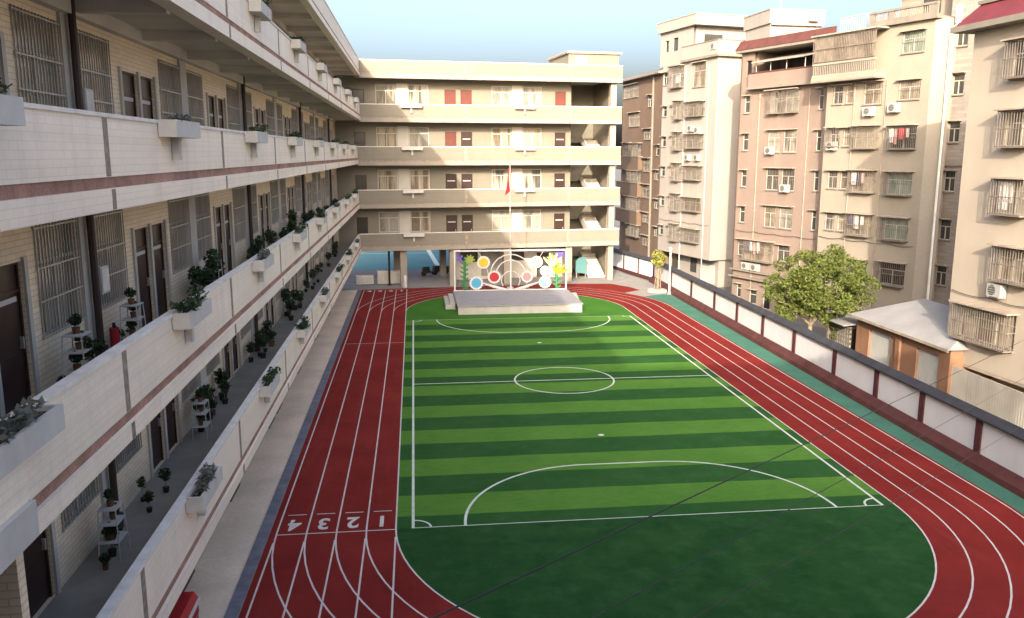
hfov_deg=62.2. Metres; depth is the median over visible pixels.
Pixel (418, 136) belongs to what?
window
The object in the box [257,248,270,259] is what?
planter plant
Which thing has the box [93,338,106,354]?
potted plant
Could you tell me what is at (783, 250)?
window
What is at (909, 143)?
window
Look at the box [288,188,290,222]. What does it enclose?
door
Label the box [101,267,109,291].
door
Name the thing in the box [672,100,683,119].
window
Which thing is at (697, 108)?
window
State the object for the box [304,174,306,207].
window
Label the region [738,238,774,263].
window
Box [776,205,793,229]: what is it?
window
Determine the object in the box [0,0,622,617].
school building
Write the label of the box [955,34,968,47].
window
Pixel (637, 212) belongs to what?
apartment building
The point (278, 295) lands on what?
window
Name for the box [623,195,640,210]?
window
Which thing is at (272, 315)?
door
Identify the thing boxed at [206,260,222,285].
plant stand
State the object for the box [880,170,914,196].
window
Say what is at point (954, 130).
window
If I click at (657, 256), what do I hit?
palm
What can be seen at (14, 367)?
door
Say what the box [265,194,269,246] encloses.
door
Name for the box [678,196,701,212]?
window
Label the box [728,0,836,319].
apartment building
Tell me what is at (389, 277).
pole
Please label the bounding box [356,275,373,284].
cabinet
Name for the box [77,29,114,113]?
window
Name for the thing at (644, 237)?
window
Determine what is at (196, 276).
potted plant
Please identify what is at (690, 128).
air conditioner
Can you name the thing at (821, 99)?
window
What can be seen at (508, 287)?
flagpole
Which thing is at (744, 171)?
window
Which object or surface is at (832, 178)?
window
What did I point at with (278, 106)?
window
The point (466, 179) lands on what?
door
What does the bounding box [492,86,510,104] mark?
window
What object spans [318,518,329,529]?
lane number
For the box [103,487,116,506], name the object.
potted plant
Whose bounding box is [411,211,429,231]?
window
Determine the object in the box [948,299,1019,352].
window
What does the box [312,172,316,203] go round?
window
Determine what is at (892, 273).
window
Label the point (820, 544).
cable
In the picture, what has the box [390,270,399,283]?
cabinet
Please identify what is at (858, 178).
laundry
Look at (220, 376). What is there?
potted plant
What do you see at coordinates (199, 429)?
potted plant
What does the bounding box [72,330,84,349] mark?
potted plant
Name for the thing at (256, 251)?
potted plant
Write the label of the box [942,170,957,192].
window
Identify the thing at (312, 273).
potted plant
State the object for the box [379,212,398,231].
window
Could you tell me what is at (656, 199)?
window
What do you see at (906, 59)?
apartment building
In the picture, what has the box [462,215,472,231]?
door
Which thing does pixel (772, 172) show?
window
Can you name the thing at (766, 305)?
window
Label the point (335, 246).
potted plant
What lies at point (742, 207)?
window
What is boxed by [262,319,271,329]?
potted plant
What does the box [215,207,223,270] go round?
door
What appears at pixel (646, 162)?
window
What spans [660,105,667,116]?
window
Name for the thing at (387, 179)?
window
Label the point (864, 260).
window
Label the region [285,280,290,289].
window
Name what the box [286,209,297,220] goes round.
potted plant
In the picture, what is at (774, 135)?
window
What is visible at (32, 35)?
window
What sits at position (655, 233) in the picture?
window
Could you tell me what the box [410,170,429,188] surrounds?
window
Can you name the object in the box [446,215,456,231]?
door
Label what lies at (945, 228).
window
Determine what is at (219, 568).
path
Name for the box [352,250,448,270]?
sports court
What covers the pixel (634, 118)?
window
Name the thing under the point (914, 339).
brick house
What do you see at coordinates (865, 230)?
window
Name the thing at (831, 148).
air conditioner
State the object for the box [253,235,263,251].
potted plant
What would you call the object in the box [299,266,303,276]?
window
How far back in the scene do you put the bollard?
73.31 m
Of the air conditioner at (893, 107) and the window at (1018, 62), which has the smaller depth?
the window at (1018, 62)
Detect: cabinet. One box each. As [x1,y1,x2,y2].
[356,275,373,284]
[377,270,388,284]
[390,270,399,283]
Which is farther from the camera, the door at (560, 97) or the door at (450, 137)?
the door at (560, 97)
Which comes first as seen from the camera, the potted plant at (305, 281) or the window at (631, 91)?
the potted plant at (305, 281)
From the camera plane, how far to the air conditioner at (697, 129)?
80.06 m
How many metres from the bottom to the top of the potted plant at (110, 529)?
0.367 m
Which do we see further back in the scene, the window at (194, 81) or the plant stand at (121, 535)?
the window at (194, 81)
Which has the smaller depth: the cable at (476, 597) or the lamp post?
the cable at (476, 597)
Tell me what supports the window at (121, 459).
in the school building at (128, 182)
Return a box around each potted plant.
[66,313,81,333]
[68,351,82,370]
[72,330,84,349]
[82,335,98,361]
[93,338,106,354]
[98,552,110,569]
[101,528,119,557]
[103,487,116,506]
[103,522,116,540]
[106,502,116,519]
[119,328,125,340]
[124,287,136,304]
[125,301,139,317]
[125,318,137,334]
[136,476,145,501]
[143,490,154,512]
[157,468,170,492]
[187,266,204,288]
[190,394,205,431]
[195,389,203,401]
[196,415,204,425]
[197,266,212,287]
[198,399,203,411]
[199,384,216,419]
[201,387,211,420]
[203,249,221,276]
[206,400,217,415]
[207,267,216,282]
[212,368,229,400]
[217,260,225,269]
[217,380,230,403]
[245,342,255,362]
[246,252,254,258]
[247,248,255,254]
[249,244,261,253]
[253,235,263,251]
[253,330,262,356]
[257,334,268,357]
[260,327,270,341]
[262,229,272,242]
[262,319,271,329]
[265,330,276,346]
[267,230,276,244]
[280,230,288,237]
[281,288,291,316]
[285,296,291,317]
[285,299,295,320]
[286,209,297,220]
[286,220,297,230]
[290,289,299,309]
[297,290,303,307]
[303,279,308,291]
[307,210,315,218]
[308,269,315,289]
[314,264,320,282]
[325,252,331,266]
[332,243,337,256]
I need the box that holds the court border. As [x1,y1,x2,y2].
[348,270,433,277]
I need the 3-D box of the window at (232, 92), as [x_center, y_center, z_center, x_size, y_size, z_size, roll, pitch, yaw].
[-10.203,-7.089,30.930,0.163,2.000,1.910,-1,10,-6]
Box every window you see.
[9,4,65,107]
[31,218,85,339]
[61,474,101,532]
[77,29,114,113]
[93,209,128,310]
[115,432,142,474]
[157,59,181,118]
[167,197,191,273]
[181,373,200,402]
[186,69,204,125]
[195,192,212,261]
[206,353,219,376]
[226,84,239,130]
[232,186,245,242]
[240,320,251,339]
[245,91,252,129]
[251,183,258,233]
[258,307,262,321]
[266,99,274,134]
[270,180,278,224]
[276,103,282,135]
[276,288,282,301]
[280,178,286,219]
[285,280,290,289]
[291,109,297,133]
[294,175,300,211]
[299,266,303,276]
[301,112,303,138]
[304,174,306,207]
[310,115,313,139]
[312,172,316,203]
[315,117,318,137]
[317,171,320,200]
[323,120,326,141]
[325,170,328,196]
[352,89,363,102]
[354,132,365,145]
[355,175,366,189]
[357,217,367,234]
[375,84,395,103]
[376,127,396,145]
[378,170,397,189]
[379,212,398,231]
[408,85,427,103]
[409,127,428,145]
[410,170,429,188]
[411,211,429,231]
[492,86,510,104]
[492,128,510,146]
[492,169,509,187]
[492,210,509,229]
[523,87,541,105]
[523,128,540,146]
[523,169,540,187]
[523,209,540,228]
[621,142,630,155]
[622,82,638,99]
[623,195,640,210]
[624,222,640,237]
[626,170,641,182]
[627,111,640,126]
[628,142,641,155]
[640,183,649,198]
[640,211,648,223]
[640,234,647,246]
[641,128,650,139]
[641,157,649,171]
[646,94,651,107]
[651,169,658,180]
[651,225,657,236]
[652,198,658,208]
[653,144,659,155]
[657,195,664,205]
[657,224,663,235]
[659,136,665,146]
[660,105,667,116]
[660,166,664,176]
[661,71,668,85]
[666,222,679,241]
[667,64,684,88]
[667,192,680,211]
[668,162,681,180]
[671,131,682,150]
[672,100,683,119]
[677,226,700,243]
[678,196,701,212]
[679,165,702,180]
[681,100,705,117]
[682,133,704,148]
[691,60,706,87]
[733,282,741,296]
[735,237,742,255]
[736,205,745,222]
[738,169,747,187]
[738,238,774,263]
[740,133,748,150]
[741,95,750,113]
[746,288,757,304]
[760,284,770,310]
[761,204,776,228]
[763,89,782,114]
[763,167,778,190]
[765,129,780,152]
[774,243,790,262]
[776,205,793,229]
[778,167,795,191]
[779,87,801,113]
[780,128,797,152]
[808,209,817,231]
[810,169,819,191]
[813,129,822,151]
[815,87,825,110]
[821,211,834,230]
[823,127,840,146]
[824,169,837,189]
[829,84,843,105]
[833,212,844,231]
[836,170,847,189]
[839,126,851,146]
[841,256,868,275]
[842,83,854,104]
[842,212,874,237]
[845,169,877,193]
[848,124,881,148]
[860,79,884,105]
[872,259,907,287]
[876,215,910,241]
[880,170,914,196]
[883,124,918,149]
[895,77,922,100]
[899,27,927,54]
[934,264,948,286]
[938,218,952,240]
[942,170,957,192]
[947,120,961,143]
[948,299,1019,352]
[951,71,966,95]
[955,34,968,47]
[986,177,1023,216]
[987,243,1023,287]
[993,107,1023,147]
[1000,36,1023,79]
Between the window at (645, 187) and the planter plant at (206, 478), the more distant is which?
the window at (645, 187)
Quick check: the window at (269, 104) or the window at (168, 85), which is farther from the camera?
the window at (269, 104)
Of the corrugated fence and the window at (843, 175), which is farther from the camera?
the window at (843, 175)
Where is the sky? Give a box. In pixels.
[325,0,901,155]
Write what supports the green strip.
on the school yard at (619, 278)
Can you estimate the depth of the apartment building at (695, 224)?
80.92 m
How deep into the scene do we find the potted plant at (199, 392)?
23.35 m
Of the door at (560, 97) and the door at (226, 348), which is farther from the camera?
the door at (560, 97)
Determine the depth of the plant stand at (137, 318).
17.82 m
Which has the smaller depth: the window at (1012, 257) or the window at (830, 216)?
the window at (1012, 257)
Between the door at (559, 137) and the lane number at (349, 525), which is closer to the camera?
the lane number at (349, 525)
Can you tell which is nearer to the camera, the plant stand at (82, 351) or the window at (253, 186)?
the plant stand at (82, 351)
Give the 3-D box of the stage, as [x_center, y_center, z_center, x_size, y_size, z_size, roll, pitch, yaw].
[0.224,-0.614,64.738,10.650,0.680,7.100,-1,10,-6]
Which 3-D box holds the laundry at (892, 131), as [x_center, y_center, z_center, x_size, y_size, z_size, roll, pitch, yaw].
[25.004,-11.157,54.804,0.112,1.000,1.570,-5,12,-25]
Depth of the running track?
29.43 m
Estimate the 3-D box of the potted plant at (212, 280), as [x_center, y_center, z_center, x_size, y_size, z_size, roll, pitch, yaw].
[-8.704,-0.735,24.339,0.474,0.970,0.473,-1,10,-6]
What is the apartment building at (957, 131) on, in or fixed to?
on the ground at (816, 329)
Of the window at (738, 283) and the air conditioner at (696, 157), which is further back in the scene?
the air conditioner at (696, 157)
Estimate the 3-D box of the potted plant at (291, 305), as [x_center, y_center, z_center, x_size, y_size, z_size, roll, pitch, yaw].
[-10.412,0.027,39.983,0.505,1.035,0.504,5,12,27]
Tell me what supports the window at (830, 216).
in the apartment building at (906, 59)
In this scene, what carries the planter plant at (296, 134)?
on the school building at (128, 182)
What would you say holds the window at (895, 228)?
in the apartment building at (906, 59)
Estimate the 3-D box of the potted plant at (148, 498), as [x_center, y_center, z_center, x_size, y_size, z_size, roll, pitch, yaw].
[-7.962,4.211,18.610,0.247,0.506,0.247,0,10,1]
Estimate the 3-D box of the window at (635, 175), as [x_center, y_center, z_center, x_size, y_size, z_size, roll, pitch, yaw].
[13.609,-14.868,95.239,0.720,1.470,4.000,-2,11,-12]
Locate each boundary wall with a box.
[613,248,652,279]
[649,260,1023,498]
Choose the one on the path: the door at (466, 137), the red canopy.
the red canopy
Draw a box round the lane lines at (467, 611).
[245,285,1023,617]
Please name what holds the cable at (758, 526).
attached to the school building at (128, 182)
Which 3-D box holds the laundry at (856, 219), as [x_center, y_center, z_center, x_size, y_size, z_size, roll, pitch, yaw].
[23.709,-5.984,58.474,0.110,0.900,1.420,-5,12,-25]
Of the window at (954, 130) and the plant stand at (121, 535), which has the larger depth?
the window at (954, 130)
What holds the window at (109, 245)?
in the school building at (128, 182)
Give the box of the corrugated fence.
[950,365,1023,428]
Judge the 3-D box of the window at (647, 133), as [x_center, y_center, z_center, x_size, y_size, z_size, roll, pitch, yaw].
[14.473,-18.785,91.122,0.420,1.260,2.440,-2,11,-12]
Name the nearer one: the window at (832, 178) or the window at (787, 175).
the window at (832, 178)
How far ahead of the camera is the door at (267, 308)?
37.53 m
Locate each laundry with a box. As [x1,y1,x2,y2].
[745,241,759,253]
[848,215,863,228]
[851,173,864,185]
[889,128,908,143]
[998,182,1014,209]
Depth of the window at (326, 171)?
63.56 m
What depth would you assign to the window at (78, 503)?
16.30 m
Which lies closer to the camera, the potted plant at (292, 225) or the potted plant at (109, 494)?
the potted plant at (109, 494)
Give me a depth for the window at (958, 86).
53.36 m
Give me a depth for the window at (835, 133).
59.74 m
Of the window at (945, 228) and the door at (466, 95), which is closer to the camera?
the window at (945, 228)
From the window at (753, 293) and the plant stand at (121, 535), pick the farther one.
the window at (753, 293)
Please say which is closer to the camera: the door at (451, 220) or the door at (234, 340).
the door at (234, 340)
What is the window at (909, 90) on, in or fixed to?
in the apartment building at (906, 59)
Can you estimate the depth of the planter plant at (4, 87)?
9.00 m
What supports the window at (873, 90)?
in the apartment building at (906, 59)
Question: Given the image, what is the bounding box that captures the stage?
[444,289,582,314]
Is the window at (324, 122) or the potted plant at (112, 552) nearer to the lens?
the potted plant at (112, 552)
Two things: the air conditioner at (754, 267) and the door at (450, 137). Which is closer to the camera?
the air conditioner at (754, 267)
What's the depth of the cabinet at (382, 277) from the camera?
74.97 m
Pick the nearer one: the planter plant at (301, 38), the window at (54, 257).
the window at (54, 257)
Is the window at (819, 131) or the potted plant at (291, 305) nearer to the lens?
the potted plant at (291, 305)
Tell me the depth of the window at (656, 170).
89.27 m
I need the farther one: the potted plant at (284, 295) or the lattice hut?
the lattice hut
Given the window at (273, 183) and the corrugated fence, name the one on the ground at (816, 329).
the corrugated fence
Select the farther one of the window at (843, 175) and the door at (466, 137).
the door at (466, 137)
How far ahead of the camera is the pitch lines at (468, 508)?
31.79 m
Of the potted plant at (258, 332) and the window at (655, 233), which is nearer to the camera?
the potted plant at (258, 332)
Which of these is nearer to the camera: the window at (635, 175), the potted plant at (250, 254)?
the potted plant at (250, 254)
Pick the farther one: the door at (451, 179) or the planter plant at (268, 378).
the door at (451, 179)
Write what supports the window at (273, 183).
in the school building at (128, 182)
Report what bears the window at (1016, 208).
in the apartment building at (989, 242)
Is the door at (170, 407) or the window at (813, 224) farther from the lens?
the window at (813, 224)
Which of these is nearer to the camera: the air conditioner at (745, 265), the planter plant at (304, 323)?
the planter plant at (304, 323)
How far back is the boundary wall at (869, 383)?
38.12 m
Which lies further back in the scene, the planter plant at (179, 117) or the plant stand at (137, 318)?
the plant stand at (137, 318)
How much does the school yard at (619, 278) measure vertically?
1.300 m
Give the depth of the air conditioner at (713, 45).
76.75 m
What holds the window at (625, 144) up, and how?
in the apartment building at (637, 212)
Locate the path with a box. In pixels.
[185,290,356,617]
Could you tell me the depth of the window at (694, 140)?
81.02 m
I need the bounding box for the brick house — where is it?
[847,299,992,393]
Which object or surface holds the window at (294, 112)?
in the school building at (128, 182)
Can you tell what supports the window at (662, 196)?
in the apartment building at (695, 224)
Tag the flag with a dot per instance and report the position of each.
(508, 189)
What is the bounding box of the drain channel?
[224,290,360,617]
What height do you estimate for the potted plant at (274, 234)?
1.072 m
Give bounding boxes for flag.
[505,168,509,194]
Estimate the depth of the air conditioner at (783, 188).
65.92 m
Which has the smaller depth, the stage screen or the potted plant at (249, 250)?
the potted plant at (249, 250)
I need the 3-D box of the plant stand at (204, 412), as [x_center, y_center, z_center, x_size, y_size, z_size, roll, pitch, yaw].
[-8.602,3.054,23.503,0.422,1.021,0.572,-1,10,-6]
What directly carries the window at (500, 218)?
in the school building at (128, 182)
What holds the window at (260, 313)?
in the school building at (128, 182)
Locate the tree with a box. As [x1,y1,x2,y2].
[761,244,881,339]
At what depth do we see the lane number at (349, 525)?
26.61 m
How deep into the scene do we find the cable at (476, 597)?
6.90 m
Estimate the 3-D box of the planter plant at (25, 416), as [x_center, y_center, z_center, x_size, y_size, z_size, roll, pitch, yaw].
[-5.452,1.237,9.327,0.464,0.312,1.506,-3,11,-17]
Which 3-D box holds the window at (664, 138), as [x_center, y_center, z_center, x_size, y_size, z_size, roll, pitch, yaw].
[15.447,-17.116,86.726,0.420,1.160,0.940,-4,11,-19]
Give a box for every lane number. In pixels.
[288,520,301,530]
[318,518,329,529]
[347,517,359,527]
[379,516,383,526]
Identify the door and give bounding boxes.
[0,262,31,414]
[23,529,52,617]
[85,90,94,110]
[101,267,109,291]
[122,71,136,116]
[135,227,152,326]
[140,76,152,118]
[150,412,163,468]
[152,223,167,316]
[166,398,177,450]
[208,96,214,126]
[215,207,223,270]
[218,98,223,127]
[224,204,231,271]
[224,343,230,380]
[230,483,239,501]
[232,335,237,370]
[255,109,258,127]
[260,195,264,248]
[261,111,263,125]
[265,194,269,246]
[266,302,268,320]
[271,297,273,324]
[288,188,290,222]
[444,90,455,104]
[445,132,455,145]
[446,174,456,188]
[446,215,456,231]
[460,90,471,104]
[461,132,471,145]
[461,174,472,188]
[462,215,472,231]
[554,173,564,187]
[554,213,563,229]
[555,92,565,105]
[555,133,564,146]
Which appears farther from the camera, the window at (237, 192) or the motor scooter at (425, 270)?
the motor scooter at (425, 270)
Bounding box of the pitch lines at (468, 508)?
[412,316,882,527]
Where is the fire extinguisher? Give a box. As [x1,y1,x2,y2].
[109,322,120,347]
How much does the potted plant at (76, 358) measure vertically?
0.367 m
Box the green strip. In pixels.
[644,294,1023,514]
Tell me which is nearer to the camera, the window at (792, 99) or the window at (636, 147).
the window at (792, 99)
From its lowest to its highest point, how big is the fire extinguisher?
0.720 m
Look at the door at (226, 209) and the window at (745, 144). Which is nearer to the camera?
the door at (226, 209)
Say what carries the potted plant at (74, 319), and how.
on the plant stand at (82, 351)
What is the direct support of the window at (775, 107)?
in the apartment building at (782, 106)
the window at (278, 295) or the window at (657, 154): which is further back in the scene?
the window at (657, 154)
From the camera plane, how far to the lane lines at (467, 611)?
27.28 m
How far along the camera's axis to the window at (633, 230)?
95.84 m
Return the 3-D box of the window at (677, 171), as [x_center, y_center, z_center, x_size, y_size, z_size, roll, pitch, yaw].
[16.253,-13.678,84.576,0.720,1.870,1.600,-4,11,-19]
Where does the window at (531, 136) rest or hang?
in the school building at (128, 182)
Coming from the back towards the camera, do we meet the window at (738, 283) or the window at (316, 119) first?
the window at (738, 283)
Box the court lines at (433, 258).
[370,250,439,265]
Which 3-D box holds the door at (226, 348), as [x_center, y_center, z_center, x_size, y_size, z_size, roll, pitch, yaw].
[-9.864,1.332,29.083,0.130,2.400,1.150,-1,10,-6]
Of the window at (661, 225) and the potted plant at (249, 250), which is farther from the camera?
the window at (661, 225)
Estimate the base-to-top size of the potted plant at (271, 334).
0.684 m
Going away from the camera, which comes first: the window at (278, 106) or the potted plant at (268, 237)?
the potted plant at (268, 237)
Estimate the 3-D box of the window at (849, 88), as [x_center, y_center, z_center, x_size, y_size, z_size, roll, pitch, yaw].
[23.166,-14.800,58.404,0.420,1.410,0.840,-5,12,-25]
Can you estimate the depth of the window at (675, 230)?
85.66 m
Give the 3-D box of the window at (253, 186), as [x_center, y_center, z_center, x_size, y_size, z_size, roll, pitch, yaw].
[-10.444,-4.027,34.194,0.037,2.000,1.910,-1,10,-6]
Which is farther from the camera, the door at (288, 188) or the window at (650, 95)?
the window at (650, 95)
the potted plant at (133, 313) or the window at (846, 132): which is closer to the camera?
the potted plant at (133, 313)
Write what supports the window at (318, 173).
in the school building at (128, 182)
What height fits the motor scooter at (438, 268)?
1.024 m
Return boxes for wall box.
[82,88,94,110]
[98,265,109,294]
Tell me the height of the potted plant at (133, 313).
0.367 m
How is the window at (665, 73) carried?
in the apartment building at (695, 224)
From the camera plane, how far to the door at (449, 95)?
73.18 m
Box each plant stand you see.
[61,331,94,378]
[97,501,130,561]
[119,302,145,340]
[192,399,212,439]
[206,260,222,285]
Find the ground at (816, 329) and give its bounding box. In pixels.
[613,165,826,336]
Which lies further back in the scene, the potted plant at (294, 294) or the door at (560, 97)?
the door at (560, 97)
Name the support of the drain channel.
on the school yard at (619, 278)
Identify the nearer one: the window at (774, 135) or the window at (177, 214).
the window at (177, 214)
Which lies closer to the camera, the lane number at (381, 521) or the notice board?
the lane number at (381, 521)
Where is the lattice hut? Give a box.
[821,309,864,349]
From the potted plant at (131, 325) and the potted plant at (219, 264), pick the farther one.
the potted plant at (219, 264)
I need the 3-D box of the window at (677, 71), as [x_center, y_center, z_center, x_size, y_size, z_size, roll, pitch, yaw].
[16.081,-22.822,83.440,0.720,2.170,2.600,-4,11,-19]
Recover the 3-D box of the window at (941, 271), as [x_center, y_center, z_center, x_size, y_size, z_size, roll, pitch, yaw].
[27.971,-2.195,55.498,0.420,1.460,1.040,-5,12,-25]
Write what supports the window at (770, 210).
in the apartment building at (782, 106)
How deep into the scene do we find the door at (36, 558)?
14.60 m
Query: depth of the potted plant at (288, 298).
40.53 m
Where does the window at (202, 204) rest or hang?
in the school building at (128, 182)
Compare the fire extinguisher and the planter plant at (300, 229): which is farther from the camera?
the planter plant at (300, 229)
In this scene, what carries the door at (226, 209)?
in the school building at (128, 182)
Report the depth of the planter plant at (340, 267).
49.24 m
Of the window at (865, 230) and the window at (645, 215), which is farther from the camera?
the window at (645, 215)
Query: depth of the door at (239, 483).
28.81 m
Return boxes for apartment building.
[615,68,669,264]
[657,12,745,286]
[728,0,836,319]
[810,0,963,328]
[933,0,981,305]
[947,0,1023,392]
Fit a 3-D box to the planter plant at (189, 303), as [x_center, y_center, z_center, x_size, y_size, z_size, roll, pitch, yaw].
[-6.313,-0.196,16.765,0.627,0.405,1.627,-1,10,-6]
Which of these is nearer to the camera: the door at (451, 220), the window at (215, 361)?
the window at (215, 361)
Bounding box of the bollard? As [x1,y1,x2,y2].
[403,275,406,287]
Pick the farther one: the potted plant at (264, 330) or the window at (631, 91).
the window at (631, 91)
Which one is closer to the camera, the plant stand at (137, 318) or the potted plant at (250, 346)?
the plant stand at (137, 318)
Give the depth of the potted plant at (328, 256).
59.10 m
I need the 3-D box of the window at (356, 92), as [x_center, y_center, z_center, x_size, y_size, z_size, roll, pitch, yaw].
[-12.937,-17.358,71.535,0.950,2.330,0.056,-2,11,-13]
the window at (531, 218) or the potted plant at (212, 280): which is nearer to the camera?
the potted plant at (212, 280)
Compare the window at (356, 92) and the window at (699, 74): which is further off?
the window at (699, 74)
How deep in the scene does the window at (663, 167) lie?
87.37 m
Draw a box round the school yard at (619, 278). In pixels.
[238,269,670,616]
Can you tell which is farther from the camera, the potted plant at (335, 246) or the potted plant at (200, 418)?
the potted plant at (335, 246)
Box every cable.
[431,340,1023,617]
[592,379,1021,617]
[693,426,1020,617]
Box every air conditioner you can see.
[684,154,690,160]
[687,125,694,131]
[693,154,700,160]
[694,127,700,132]
[710,42,715,49]
[741,262,749,269]
[750,263,759,271]
[764,147,774,154]
[779,184,789,192]
[825,142,837,150]
[862,106,875,116]
[887,103,900,112]
[986,282,1006,298]
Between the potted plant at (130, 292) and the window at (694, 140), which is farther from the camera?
the window at (694, 140)
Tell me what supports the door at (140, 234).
in the school building at (128, 182)
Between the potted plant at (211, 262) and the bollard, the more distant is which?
the bollard
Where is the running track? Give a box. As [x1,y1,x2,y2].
[238,284,1023,617]
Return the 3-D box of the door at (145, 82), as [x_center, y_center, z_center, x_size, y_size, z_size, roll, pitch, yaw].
[-9.102,-4.519,21.060,0.090,2.400,1.150,-1,10,-6]
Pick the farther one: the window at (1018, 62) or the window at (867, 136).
the window at (867, 136)
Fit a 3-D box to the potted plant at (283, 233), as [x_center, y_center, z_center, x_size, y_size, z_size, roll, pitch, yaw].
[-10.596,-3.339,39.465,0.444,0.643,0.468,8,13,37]
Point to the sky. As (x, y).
(503, 31)
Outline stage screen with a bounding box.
[454,249,567,290]
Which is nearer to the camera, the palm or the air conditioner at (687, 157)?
the palm
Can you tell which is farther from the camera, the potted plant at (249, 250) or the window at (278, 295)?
the window at (278, 295)
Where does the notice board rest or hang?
on the school yard at (619, 278)
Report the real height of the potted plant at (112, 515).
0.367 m
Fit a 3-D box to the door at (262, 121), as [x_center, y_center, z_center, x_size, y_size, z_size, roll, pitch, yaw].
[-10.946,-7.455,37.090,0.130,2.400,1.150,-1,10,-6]
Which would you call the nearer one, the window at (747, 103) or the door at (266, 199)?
the door at (266, 199)
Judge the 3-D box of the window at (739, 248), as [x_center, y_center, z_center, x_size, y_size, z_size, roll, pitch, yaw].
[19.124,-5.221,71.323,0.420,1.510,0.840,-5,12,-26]
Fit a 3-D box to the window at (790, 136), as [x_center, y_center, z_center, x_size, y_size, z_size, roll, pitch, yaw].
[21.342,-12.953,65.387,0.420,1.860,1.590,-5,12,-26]
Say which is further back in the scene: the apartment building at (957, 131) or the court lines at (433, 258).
the court lines at (433, 258)
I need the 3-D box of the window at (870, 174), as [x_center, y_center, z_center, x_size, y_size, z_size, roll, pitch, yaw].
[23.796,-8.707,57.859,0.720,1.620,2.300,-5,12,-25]
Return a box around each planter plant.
[0,78,11,92]
[0,395,47,443]
[165,113,191,121]
[170,286,208,312]
[193,462,216,496]
[248,124,268,131]
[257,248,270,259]
[262,366,281,385]
[286,131,302,137]
[289,36,305,41]
[294,223,308,233]
[295,315,310,329]
[314,209,326,217]
[321,287,329,294]
[336,264,344,271]
[345,249,353,254]
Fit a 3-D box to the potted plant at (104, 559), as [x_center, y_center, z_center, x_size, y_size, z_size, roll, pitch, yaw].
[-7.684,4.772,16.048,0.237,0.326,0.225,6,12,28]
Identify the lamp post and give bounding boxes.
[666,247,671,293]
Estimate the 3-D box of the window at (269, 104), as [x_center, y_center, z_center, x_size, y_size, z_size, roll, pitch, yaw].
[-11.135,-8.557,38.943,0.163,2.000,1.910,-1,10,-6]
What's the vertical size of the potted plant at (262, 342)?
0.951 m
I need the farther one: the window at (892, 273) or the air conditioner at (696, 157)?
the air conditioner at (696, 157)
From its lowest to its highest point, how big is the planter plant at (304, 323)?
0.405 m
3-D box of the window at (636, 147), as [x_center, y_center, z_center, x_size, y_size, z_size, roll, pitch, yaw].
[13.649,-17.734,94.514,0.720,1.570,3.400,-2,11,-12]
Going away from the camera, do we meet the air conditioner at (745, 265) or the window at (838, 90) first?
the window at (838, 90)
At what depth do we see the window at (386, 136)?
72.54 m
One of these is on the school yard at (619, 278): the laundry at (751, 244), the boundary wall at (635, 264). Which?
the boundary wall at (635, 264)
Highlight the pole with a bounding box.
[388,251,391,285]
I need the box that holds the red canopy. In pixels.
[168,591,200,617]
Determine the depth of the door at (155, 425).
21.38 m
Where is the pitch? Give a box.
[397,295,934,617]
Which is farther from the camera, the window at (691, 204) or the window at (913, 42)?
the window at (691, 204)
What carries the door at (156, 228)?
in the school building at (128, 182)
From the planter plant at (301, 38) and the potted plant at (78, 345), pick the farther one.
the planter plant at (301, 38)
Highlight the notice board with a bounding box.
[576,257,586,277]
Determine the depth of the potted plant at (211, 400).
25.00 m
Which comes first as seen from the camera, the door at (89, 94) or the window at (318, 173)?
the door at (89, 94)
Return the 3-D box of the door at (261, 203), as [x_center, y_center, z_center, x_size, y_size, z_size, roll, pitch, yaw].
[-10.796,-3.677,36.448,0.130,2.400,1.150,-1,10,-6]
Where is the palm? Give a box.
[647,249,666,292]
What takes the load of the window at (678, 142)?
in the apartment building at (695, 224)
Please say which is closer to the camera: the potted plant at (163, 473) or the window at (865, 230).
the potted plant at (163, 473)
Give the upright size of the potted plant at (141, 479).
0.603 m
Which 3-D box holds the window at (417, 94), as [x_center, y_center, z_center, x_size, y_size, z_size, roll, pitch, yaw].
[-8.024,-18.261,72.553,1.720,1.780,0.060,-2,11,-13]
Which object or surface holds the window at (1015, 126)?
in the apartment building at (989, 242)
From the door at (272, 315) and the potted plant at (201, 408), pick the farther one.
the door at (272, 315)
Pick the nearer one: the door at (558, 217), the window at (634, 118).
the door at (558, 217)
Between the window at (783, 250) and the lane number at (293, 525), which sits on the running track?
the lane number at (293, 525)
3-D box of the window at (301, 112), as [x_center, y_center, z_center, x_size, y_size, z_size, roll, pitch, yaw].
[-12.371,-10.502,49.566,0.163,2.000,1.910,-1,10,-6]
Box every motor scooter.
[421,264,437,275]
[431,265,447,273]
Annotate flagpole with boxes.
[507,162,513,288]
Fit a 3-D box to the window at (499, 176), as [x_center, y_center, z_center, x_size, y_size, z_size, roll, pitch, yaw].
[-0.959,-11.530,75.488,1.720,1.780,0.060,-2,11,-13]
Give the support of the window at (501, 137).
in the school building at (128, 182)

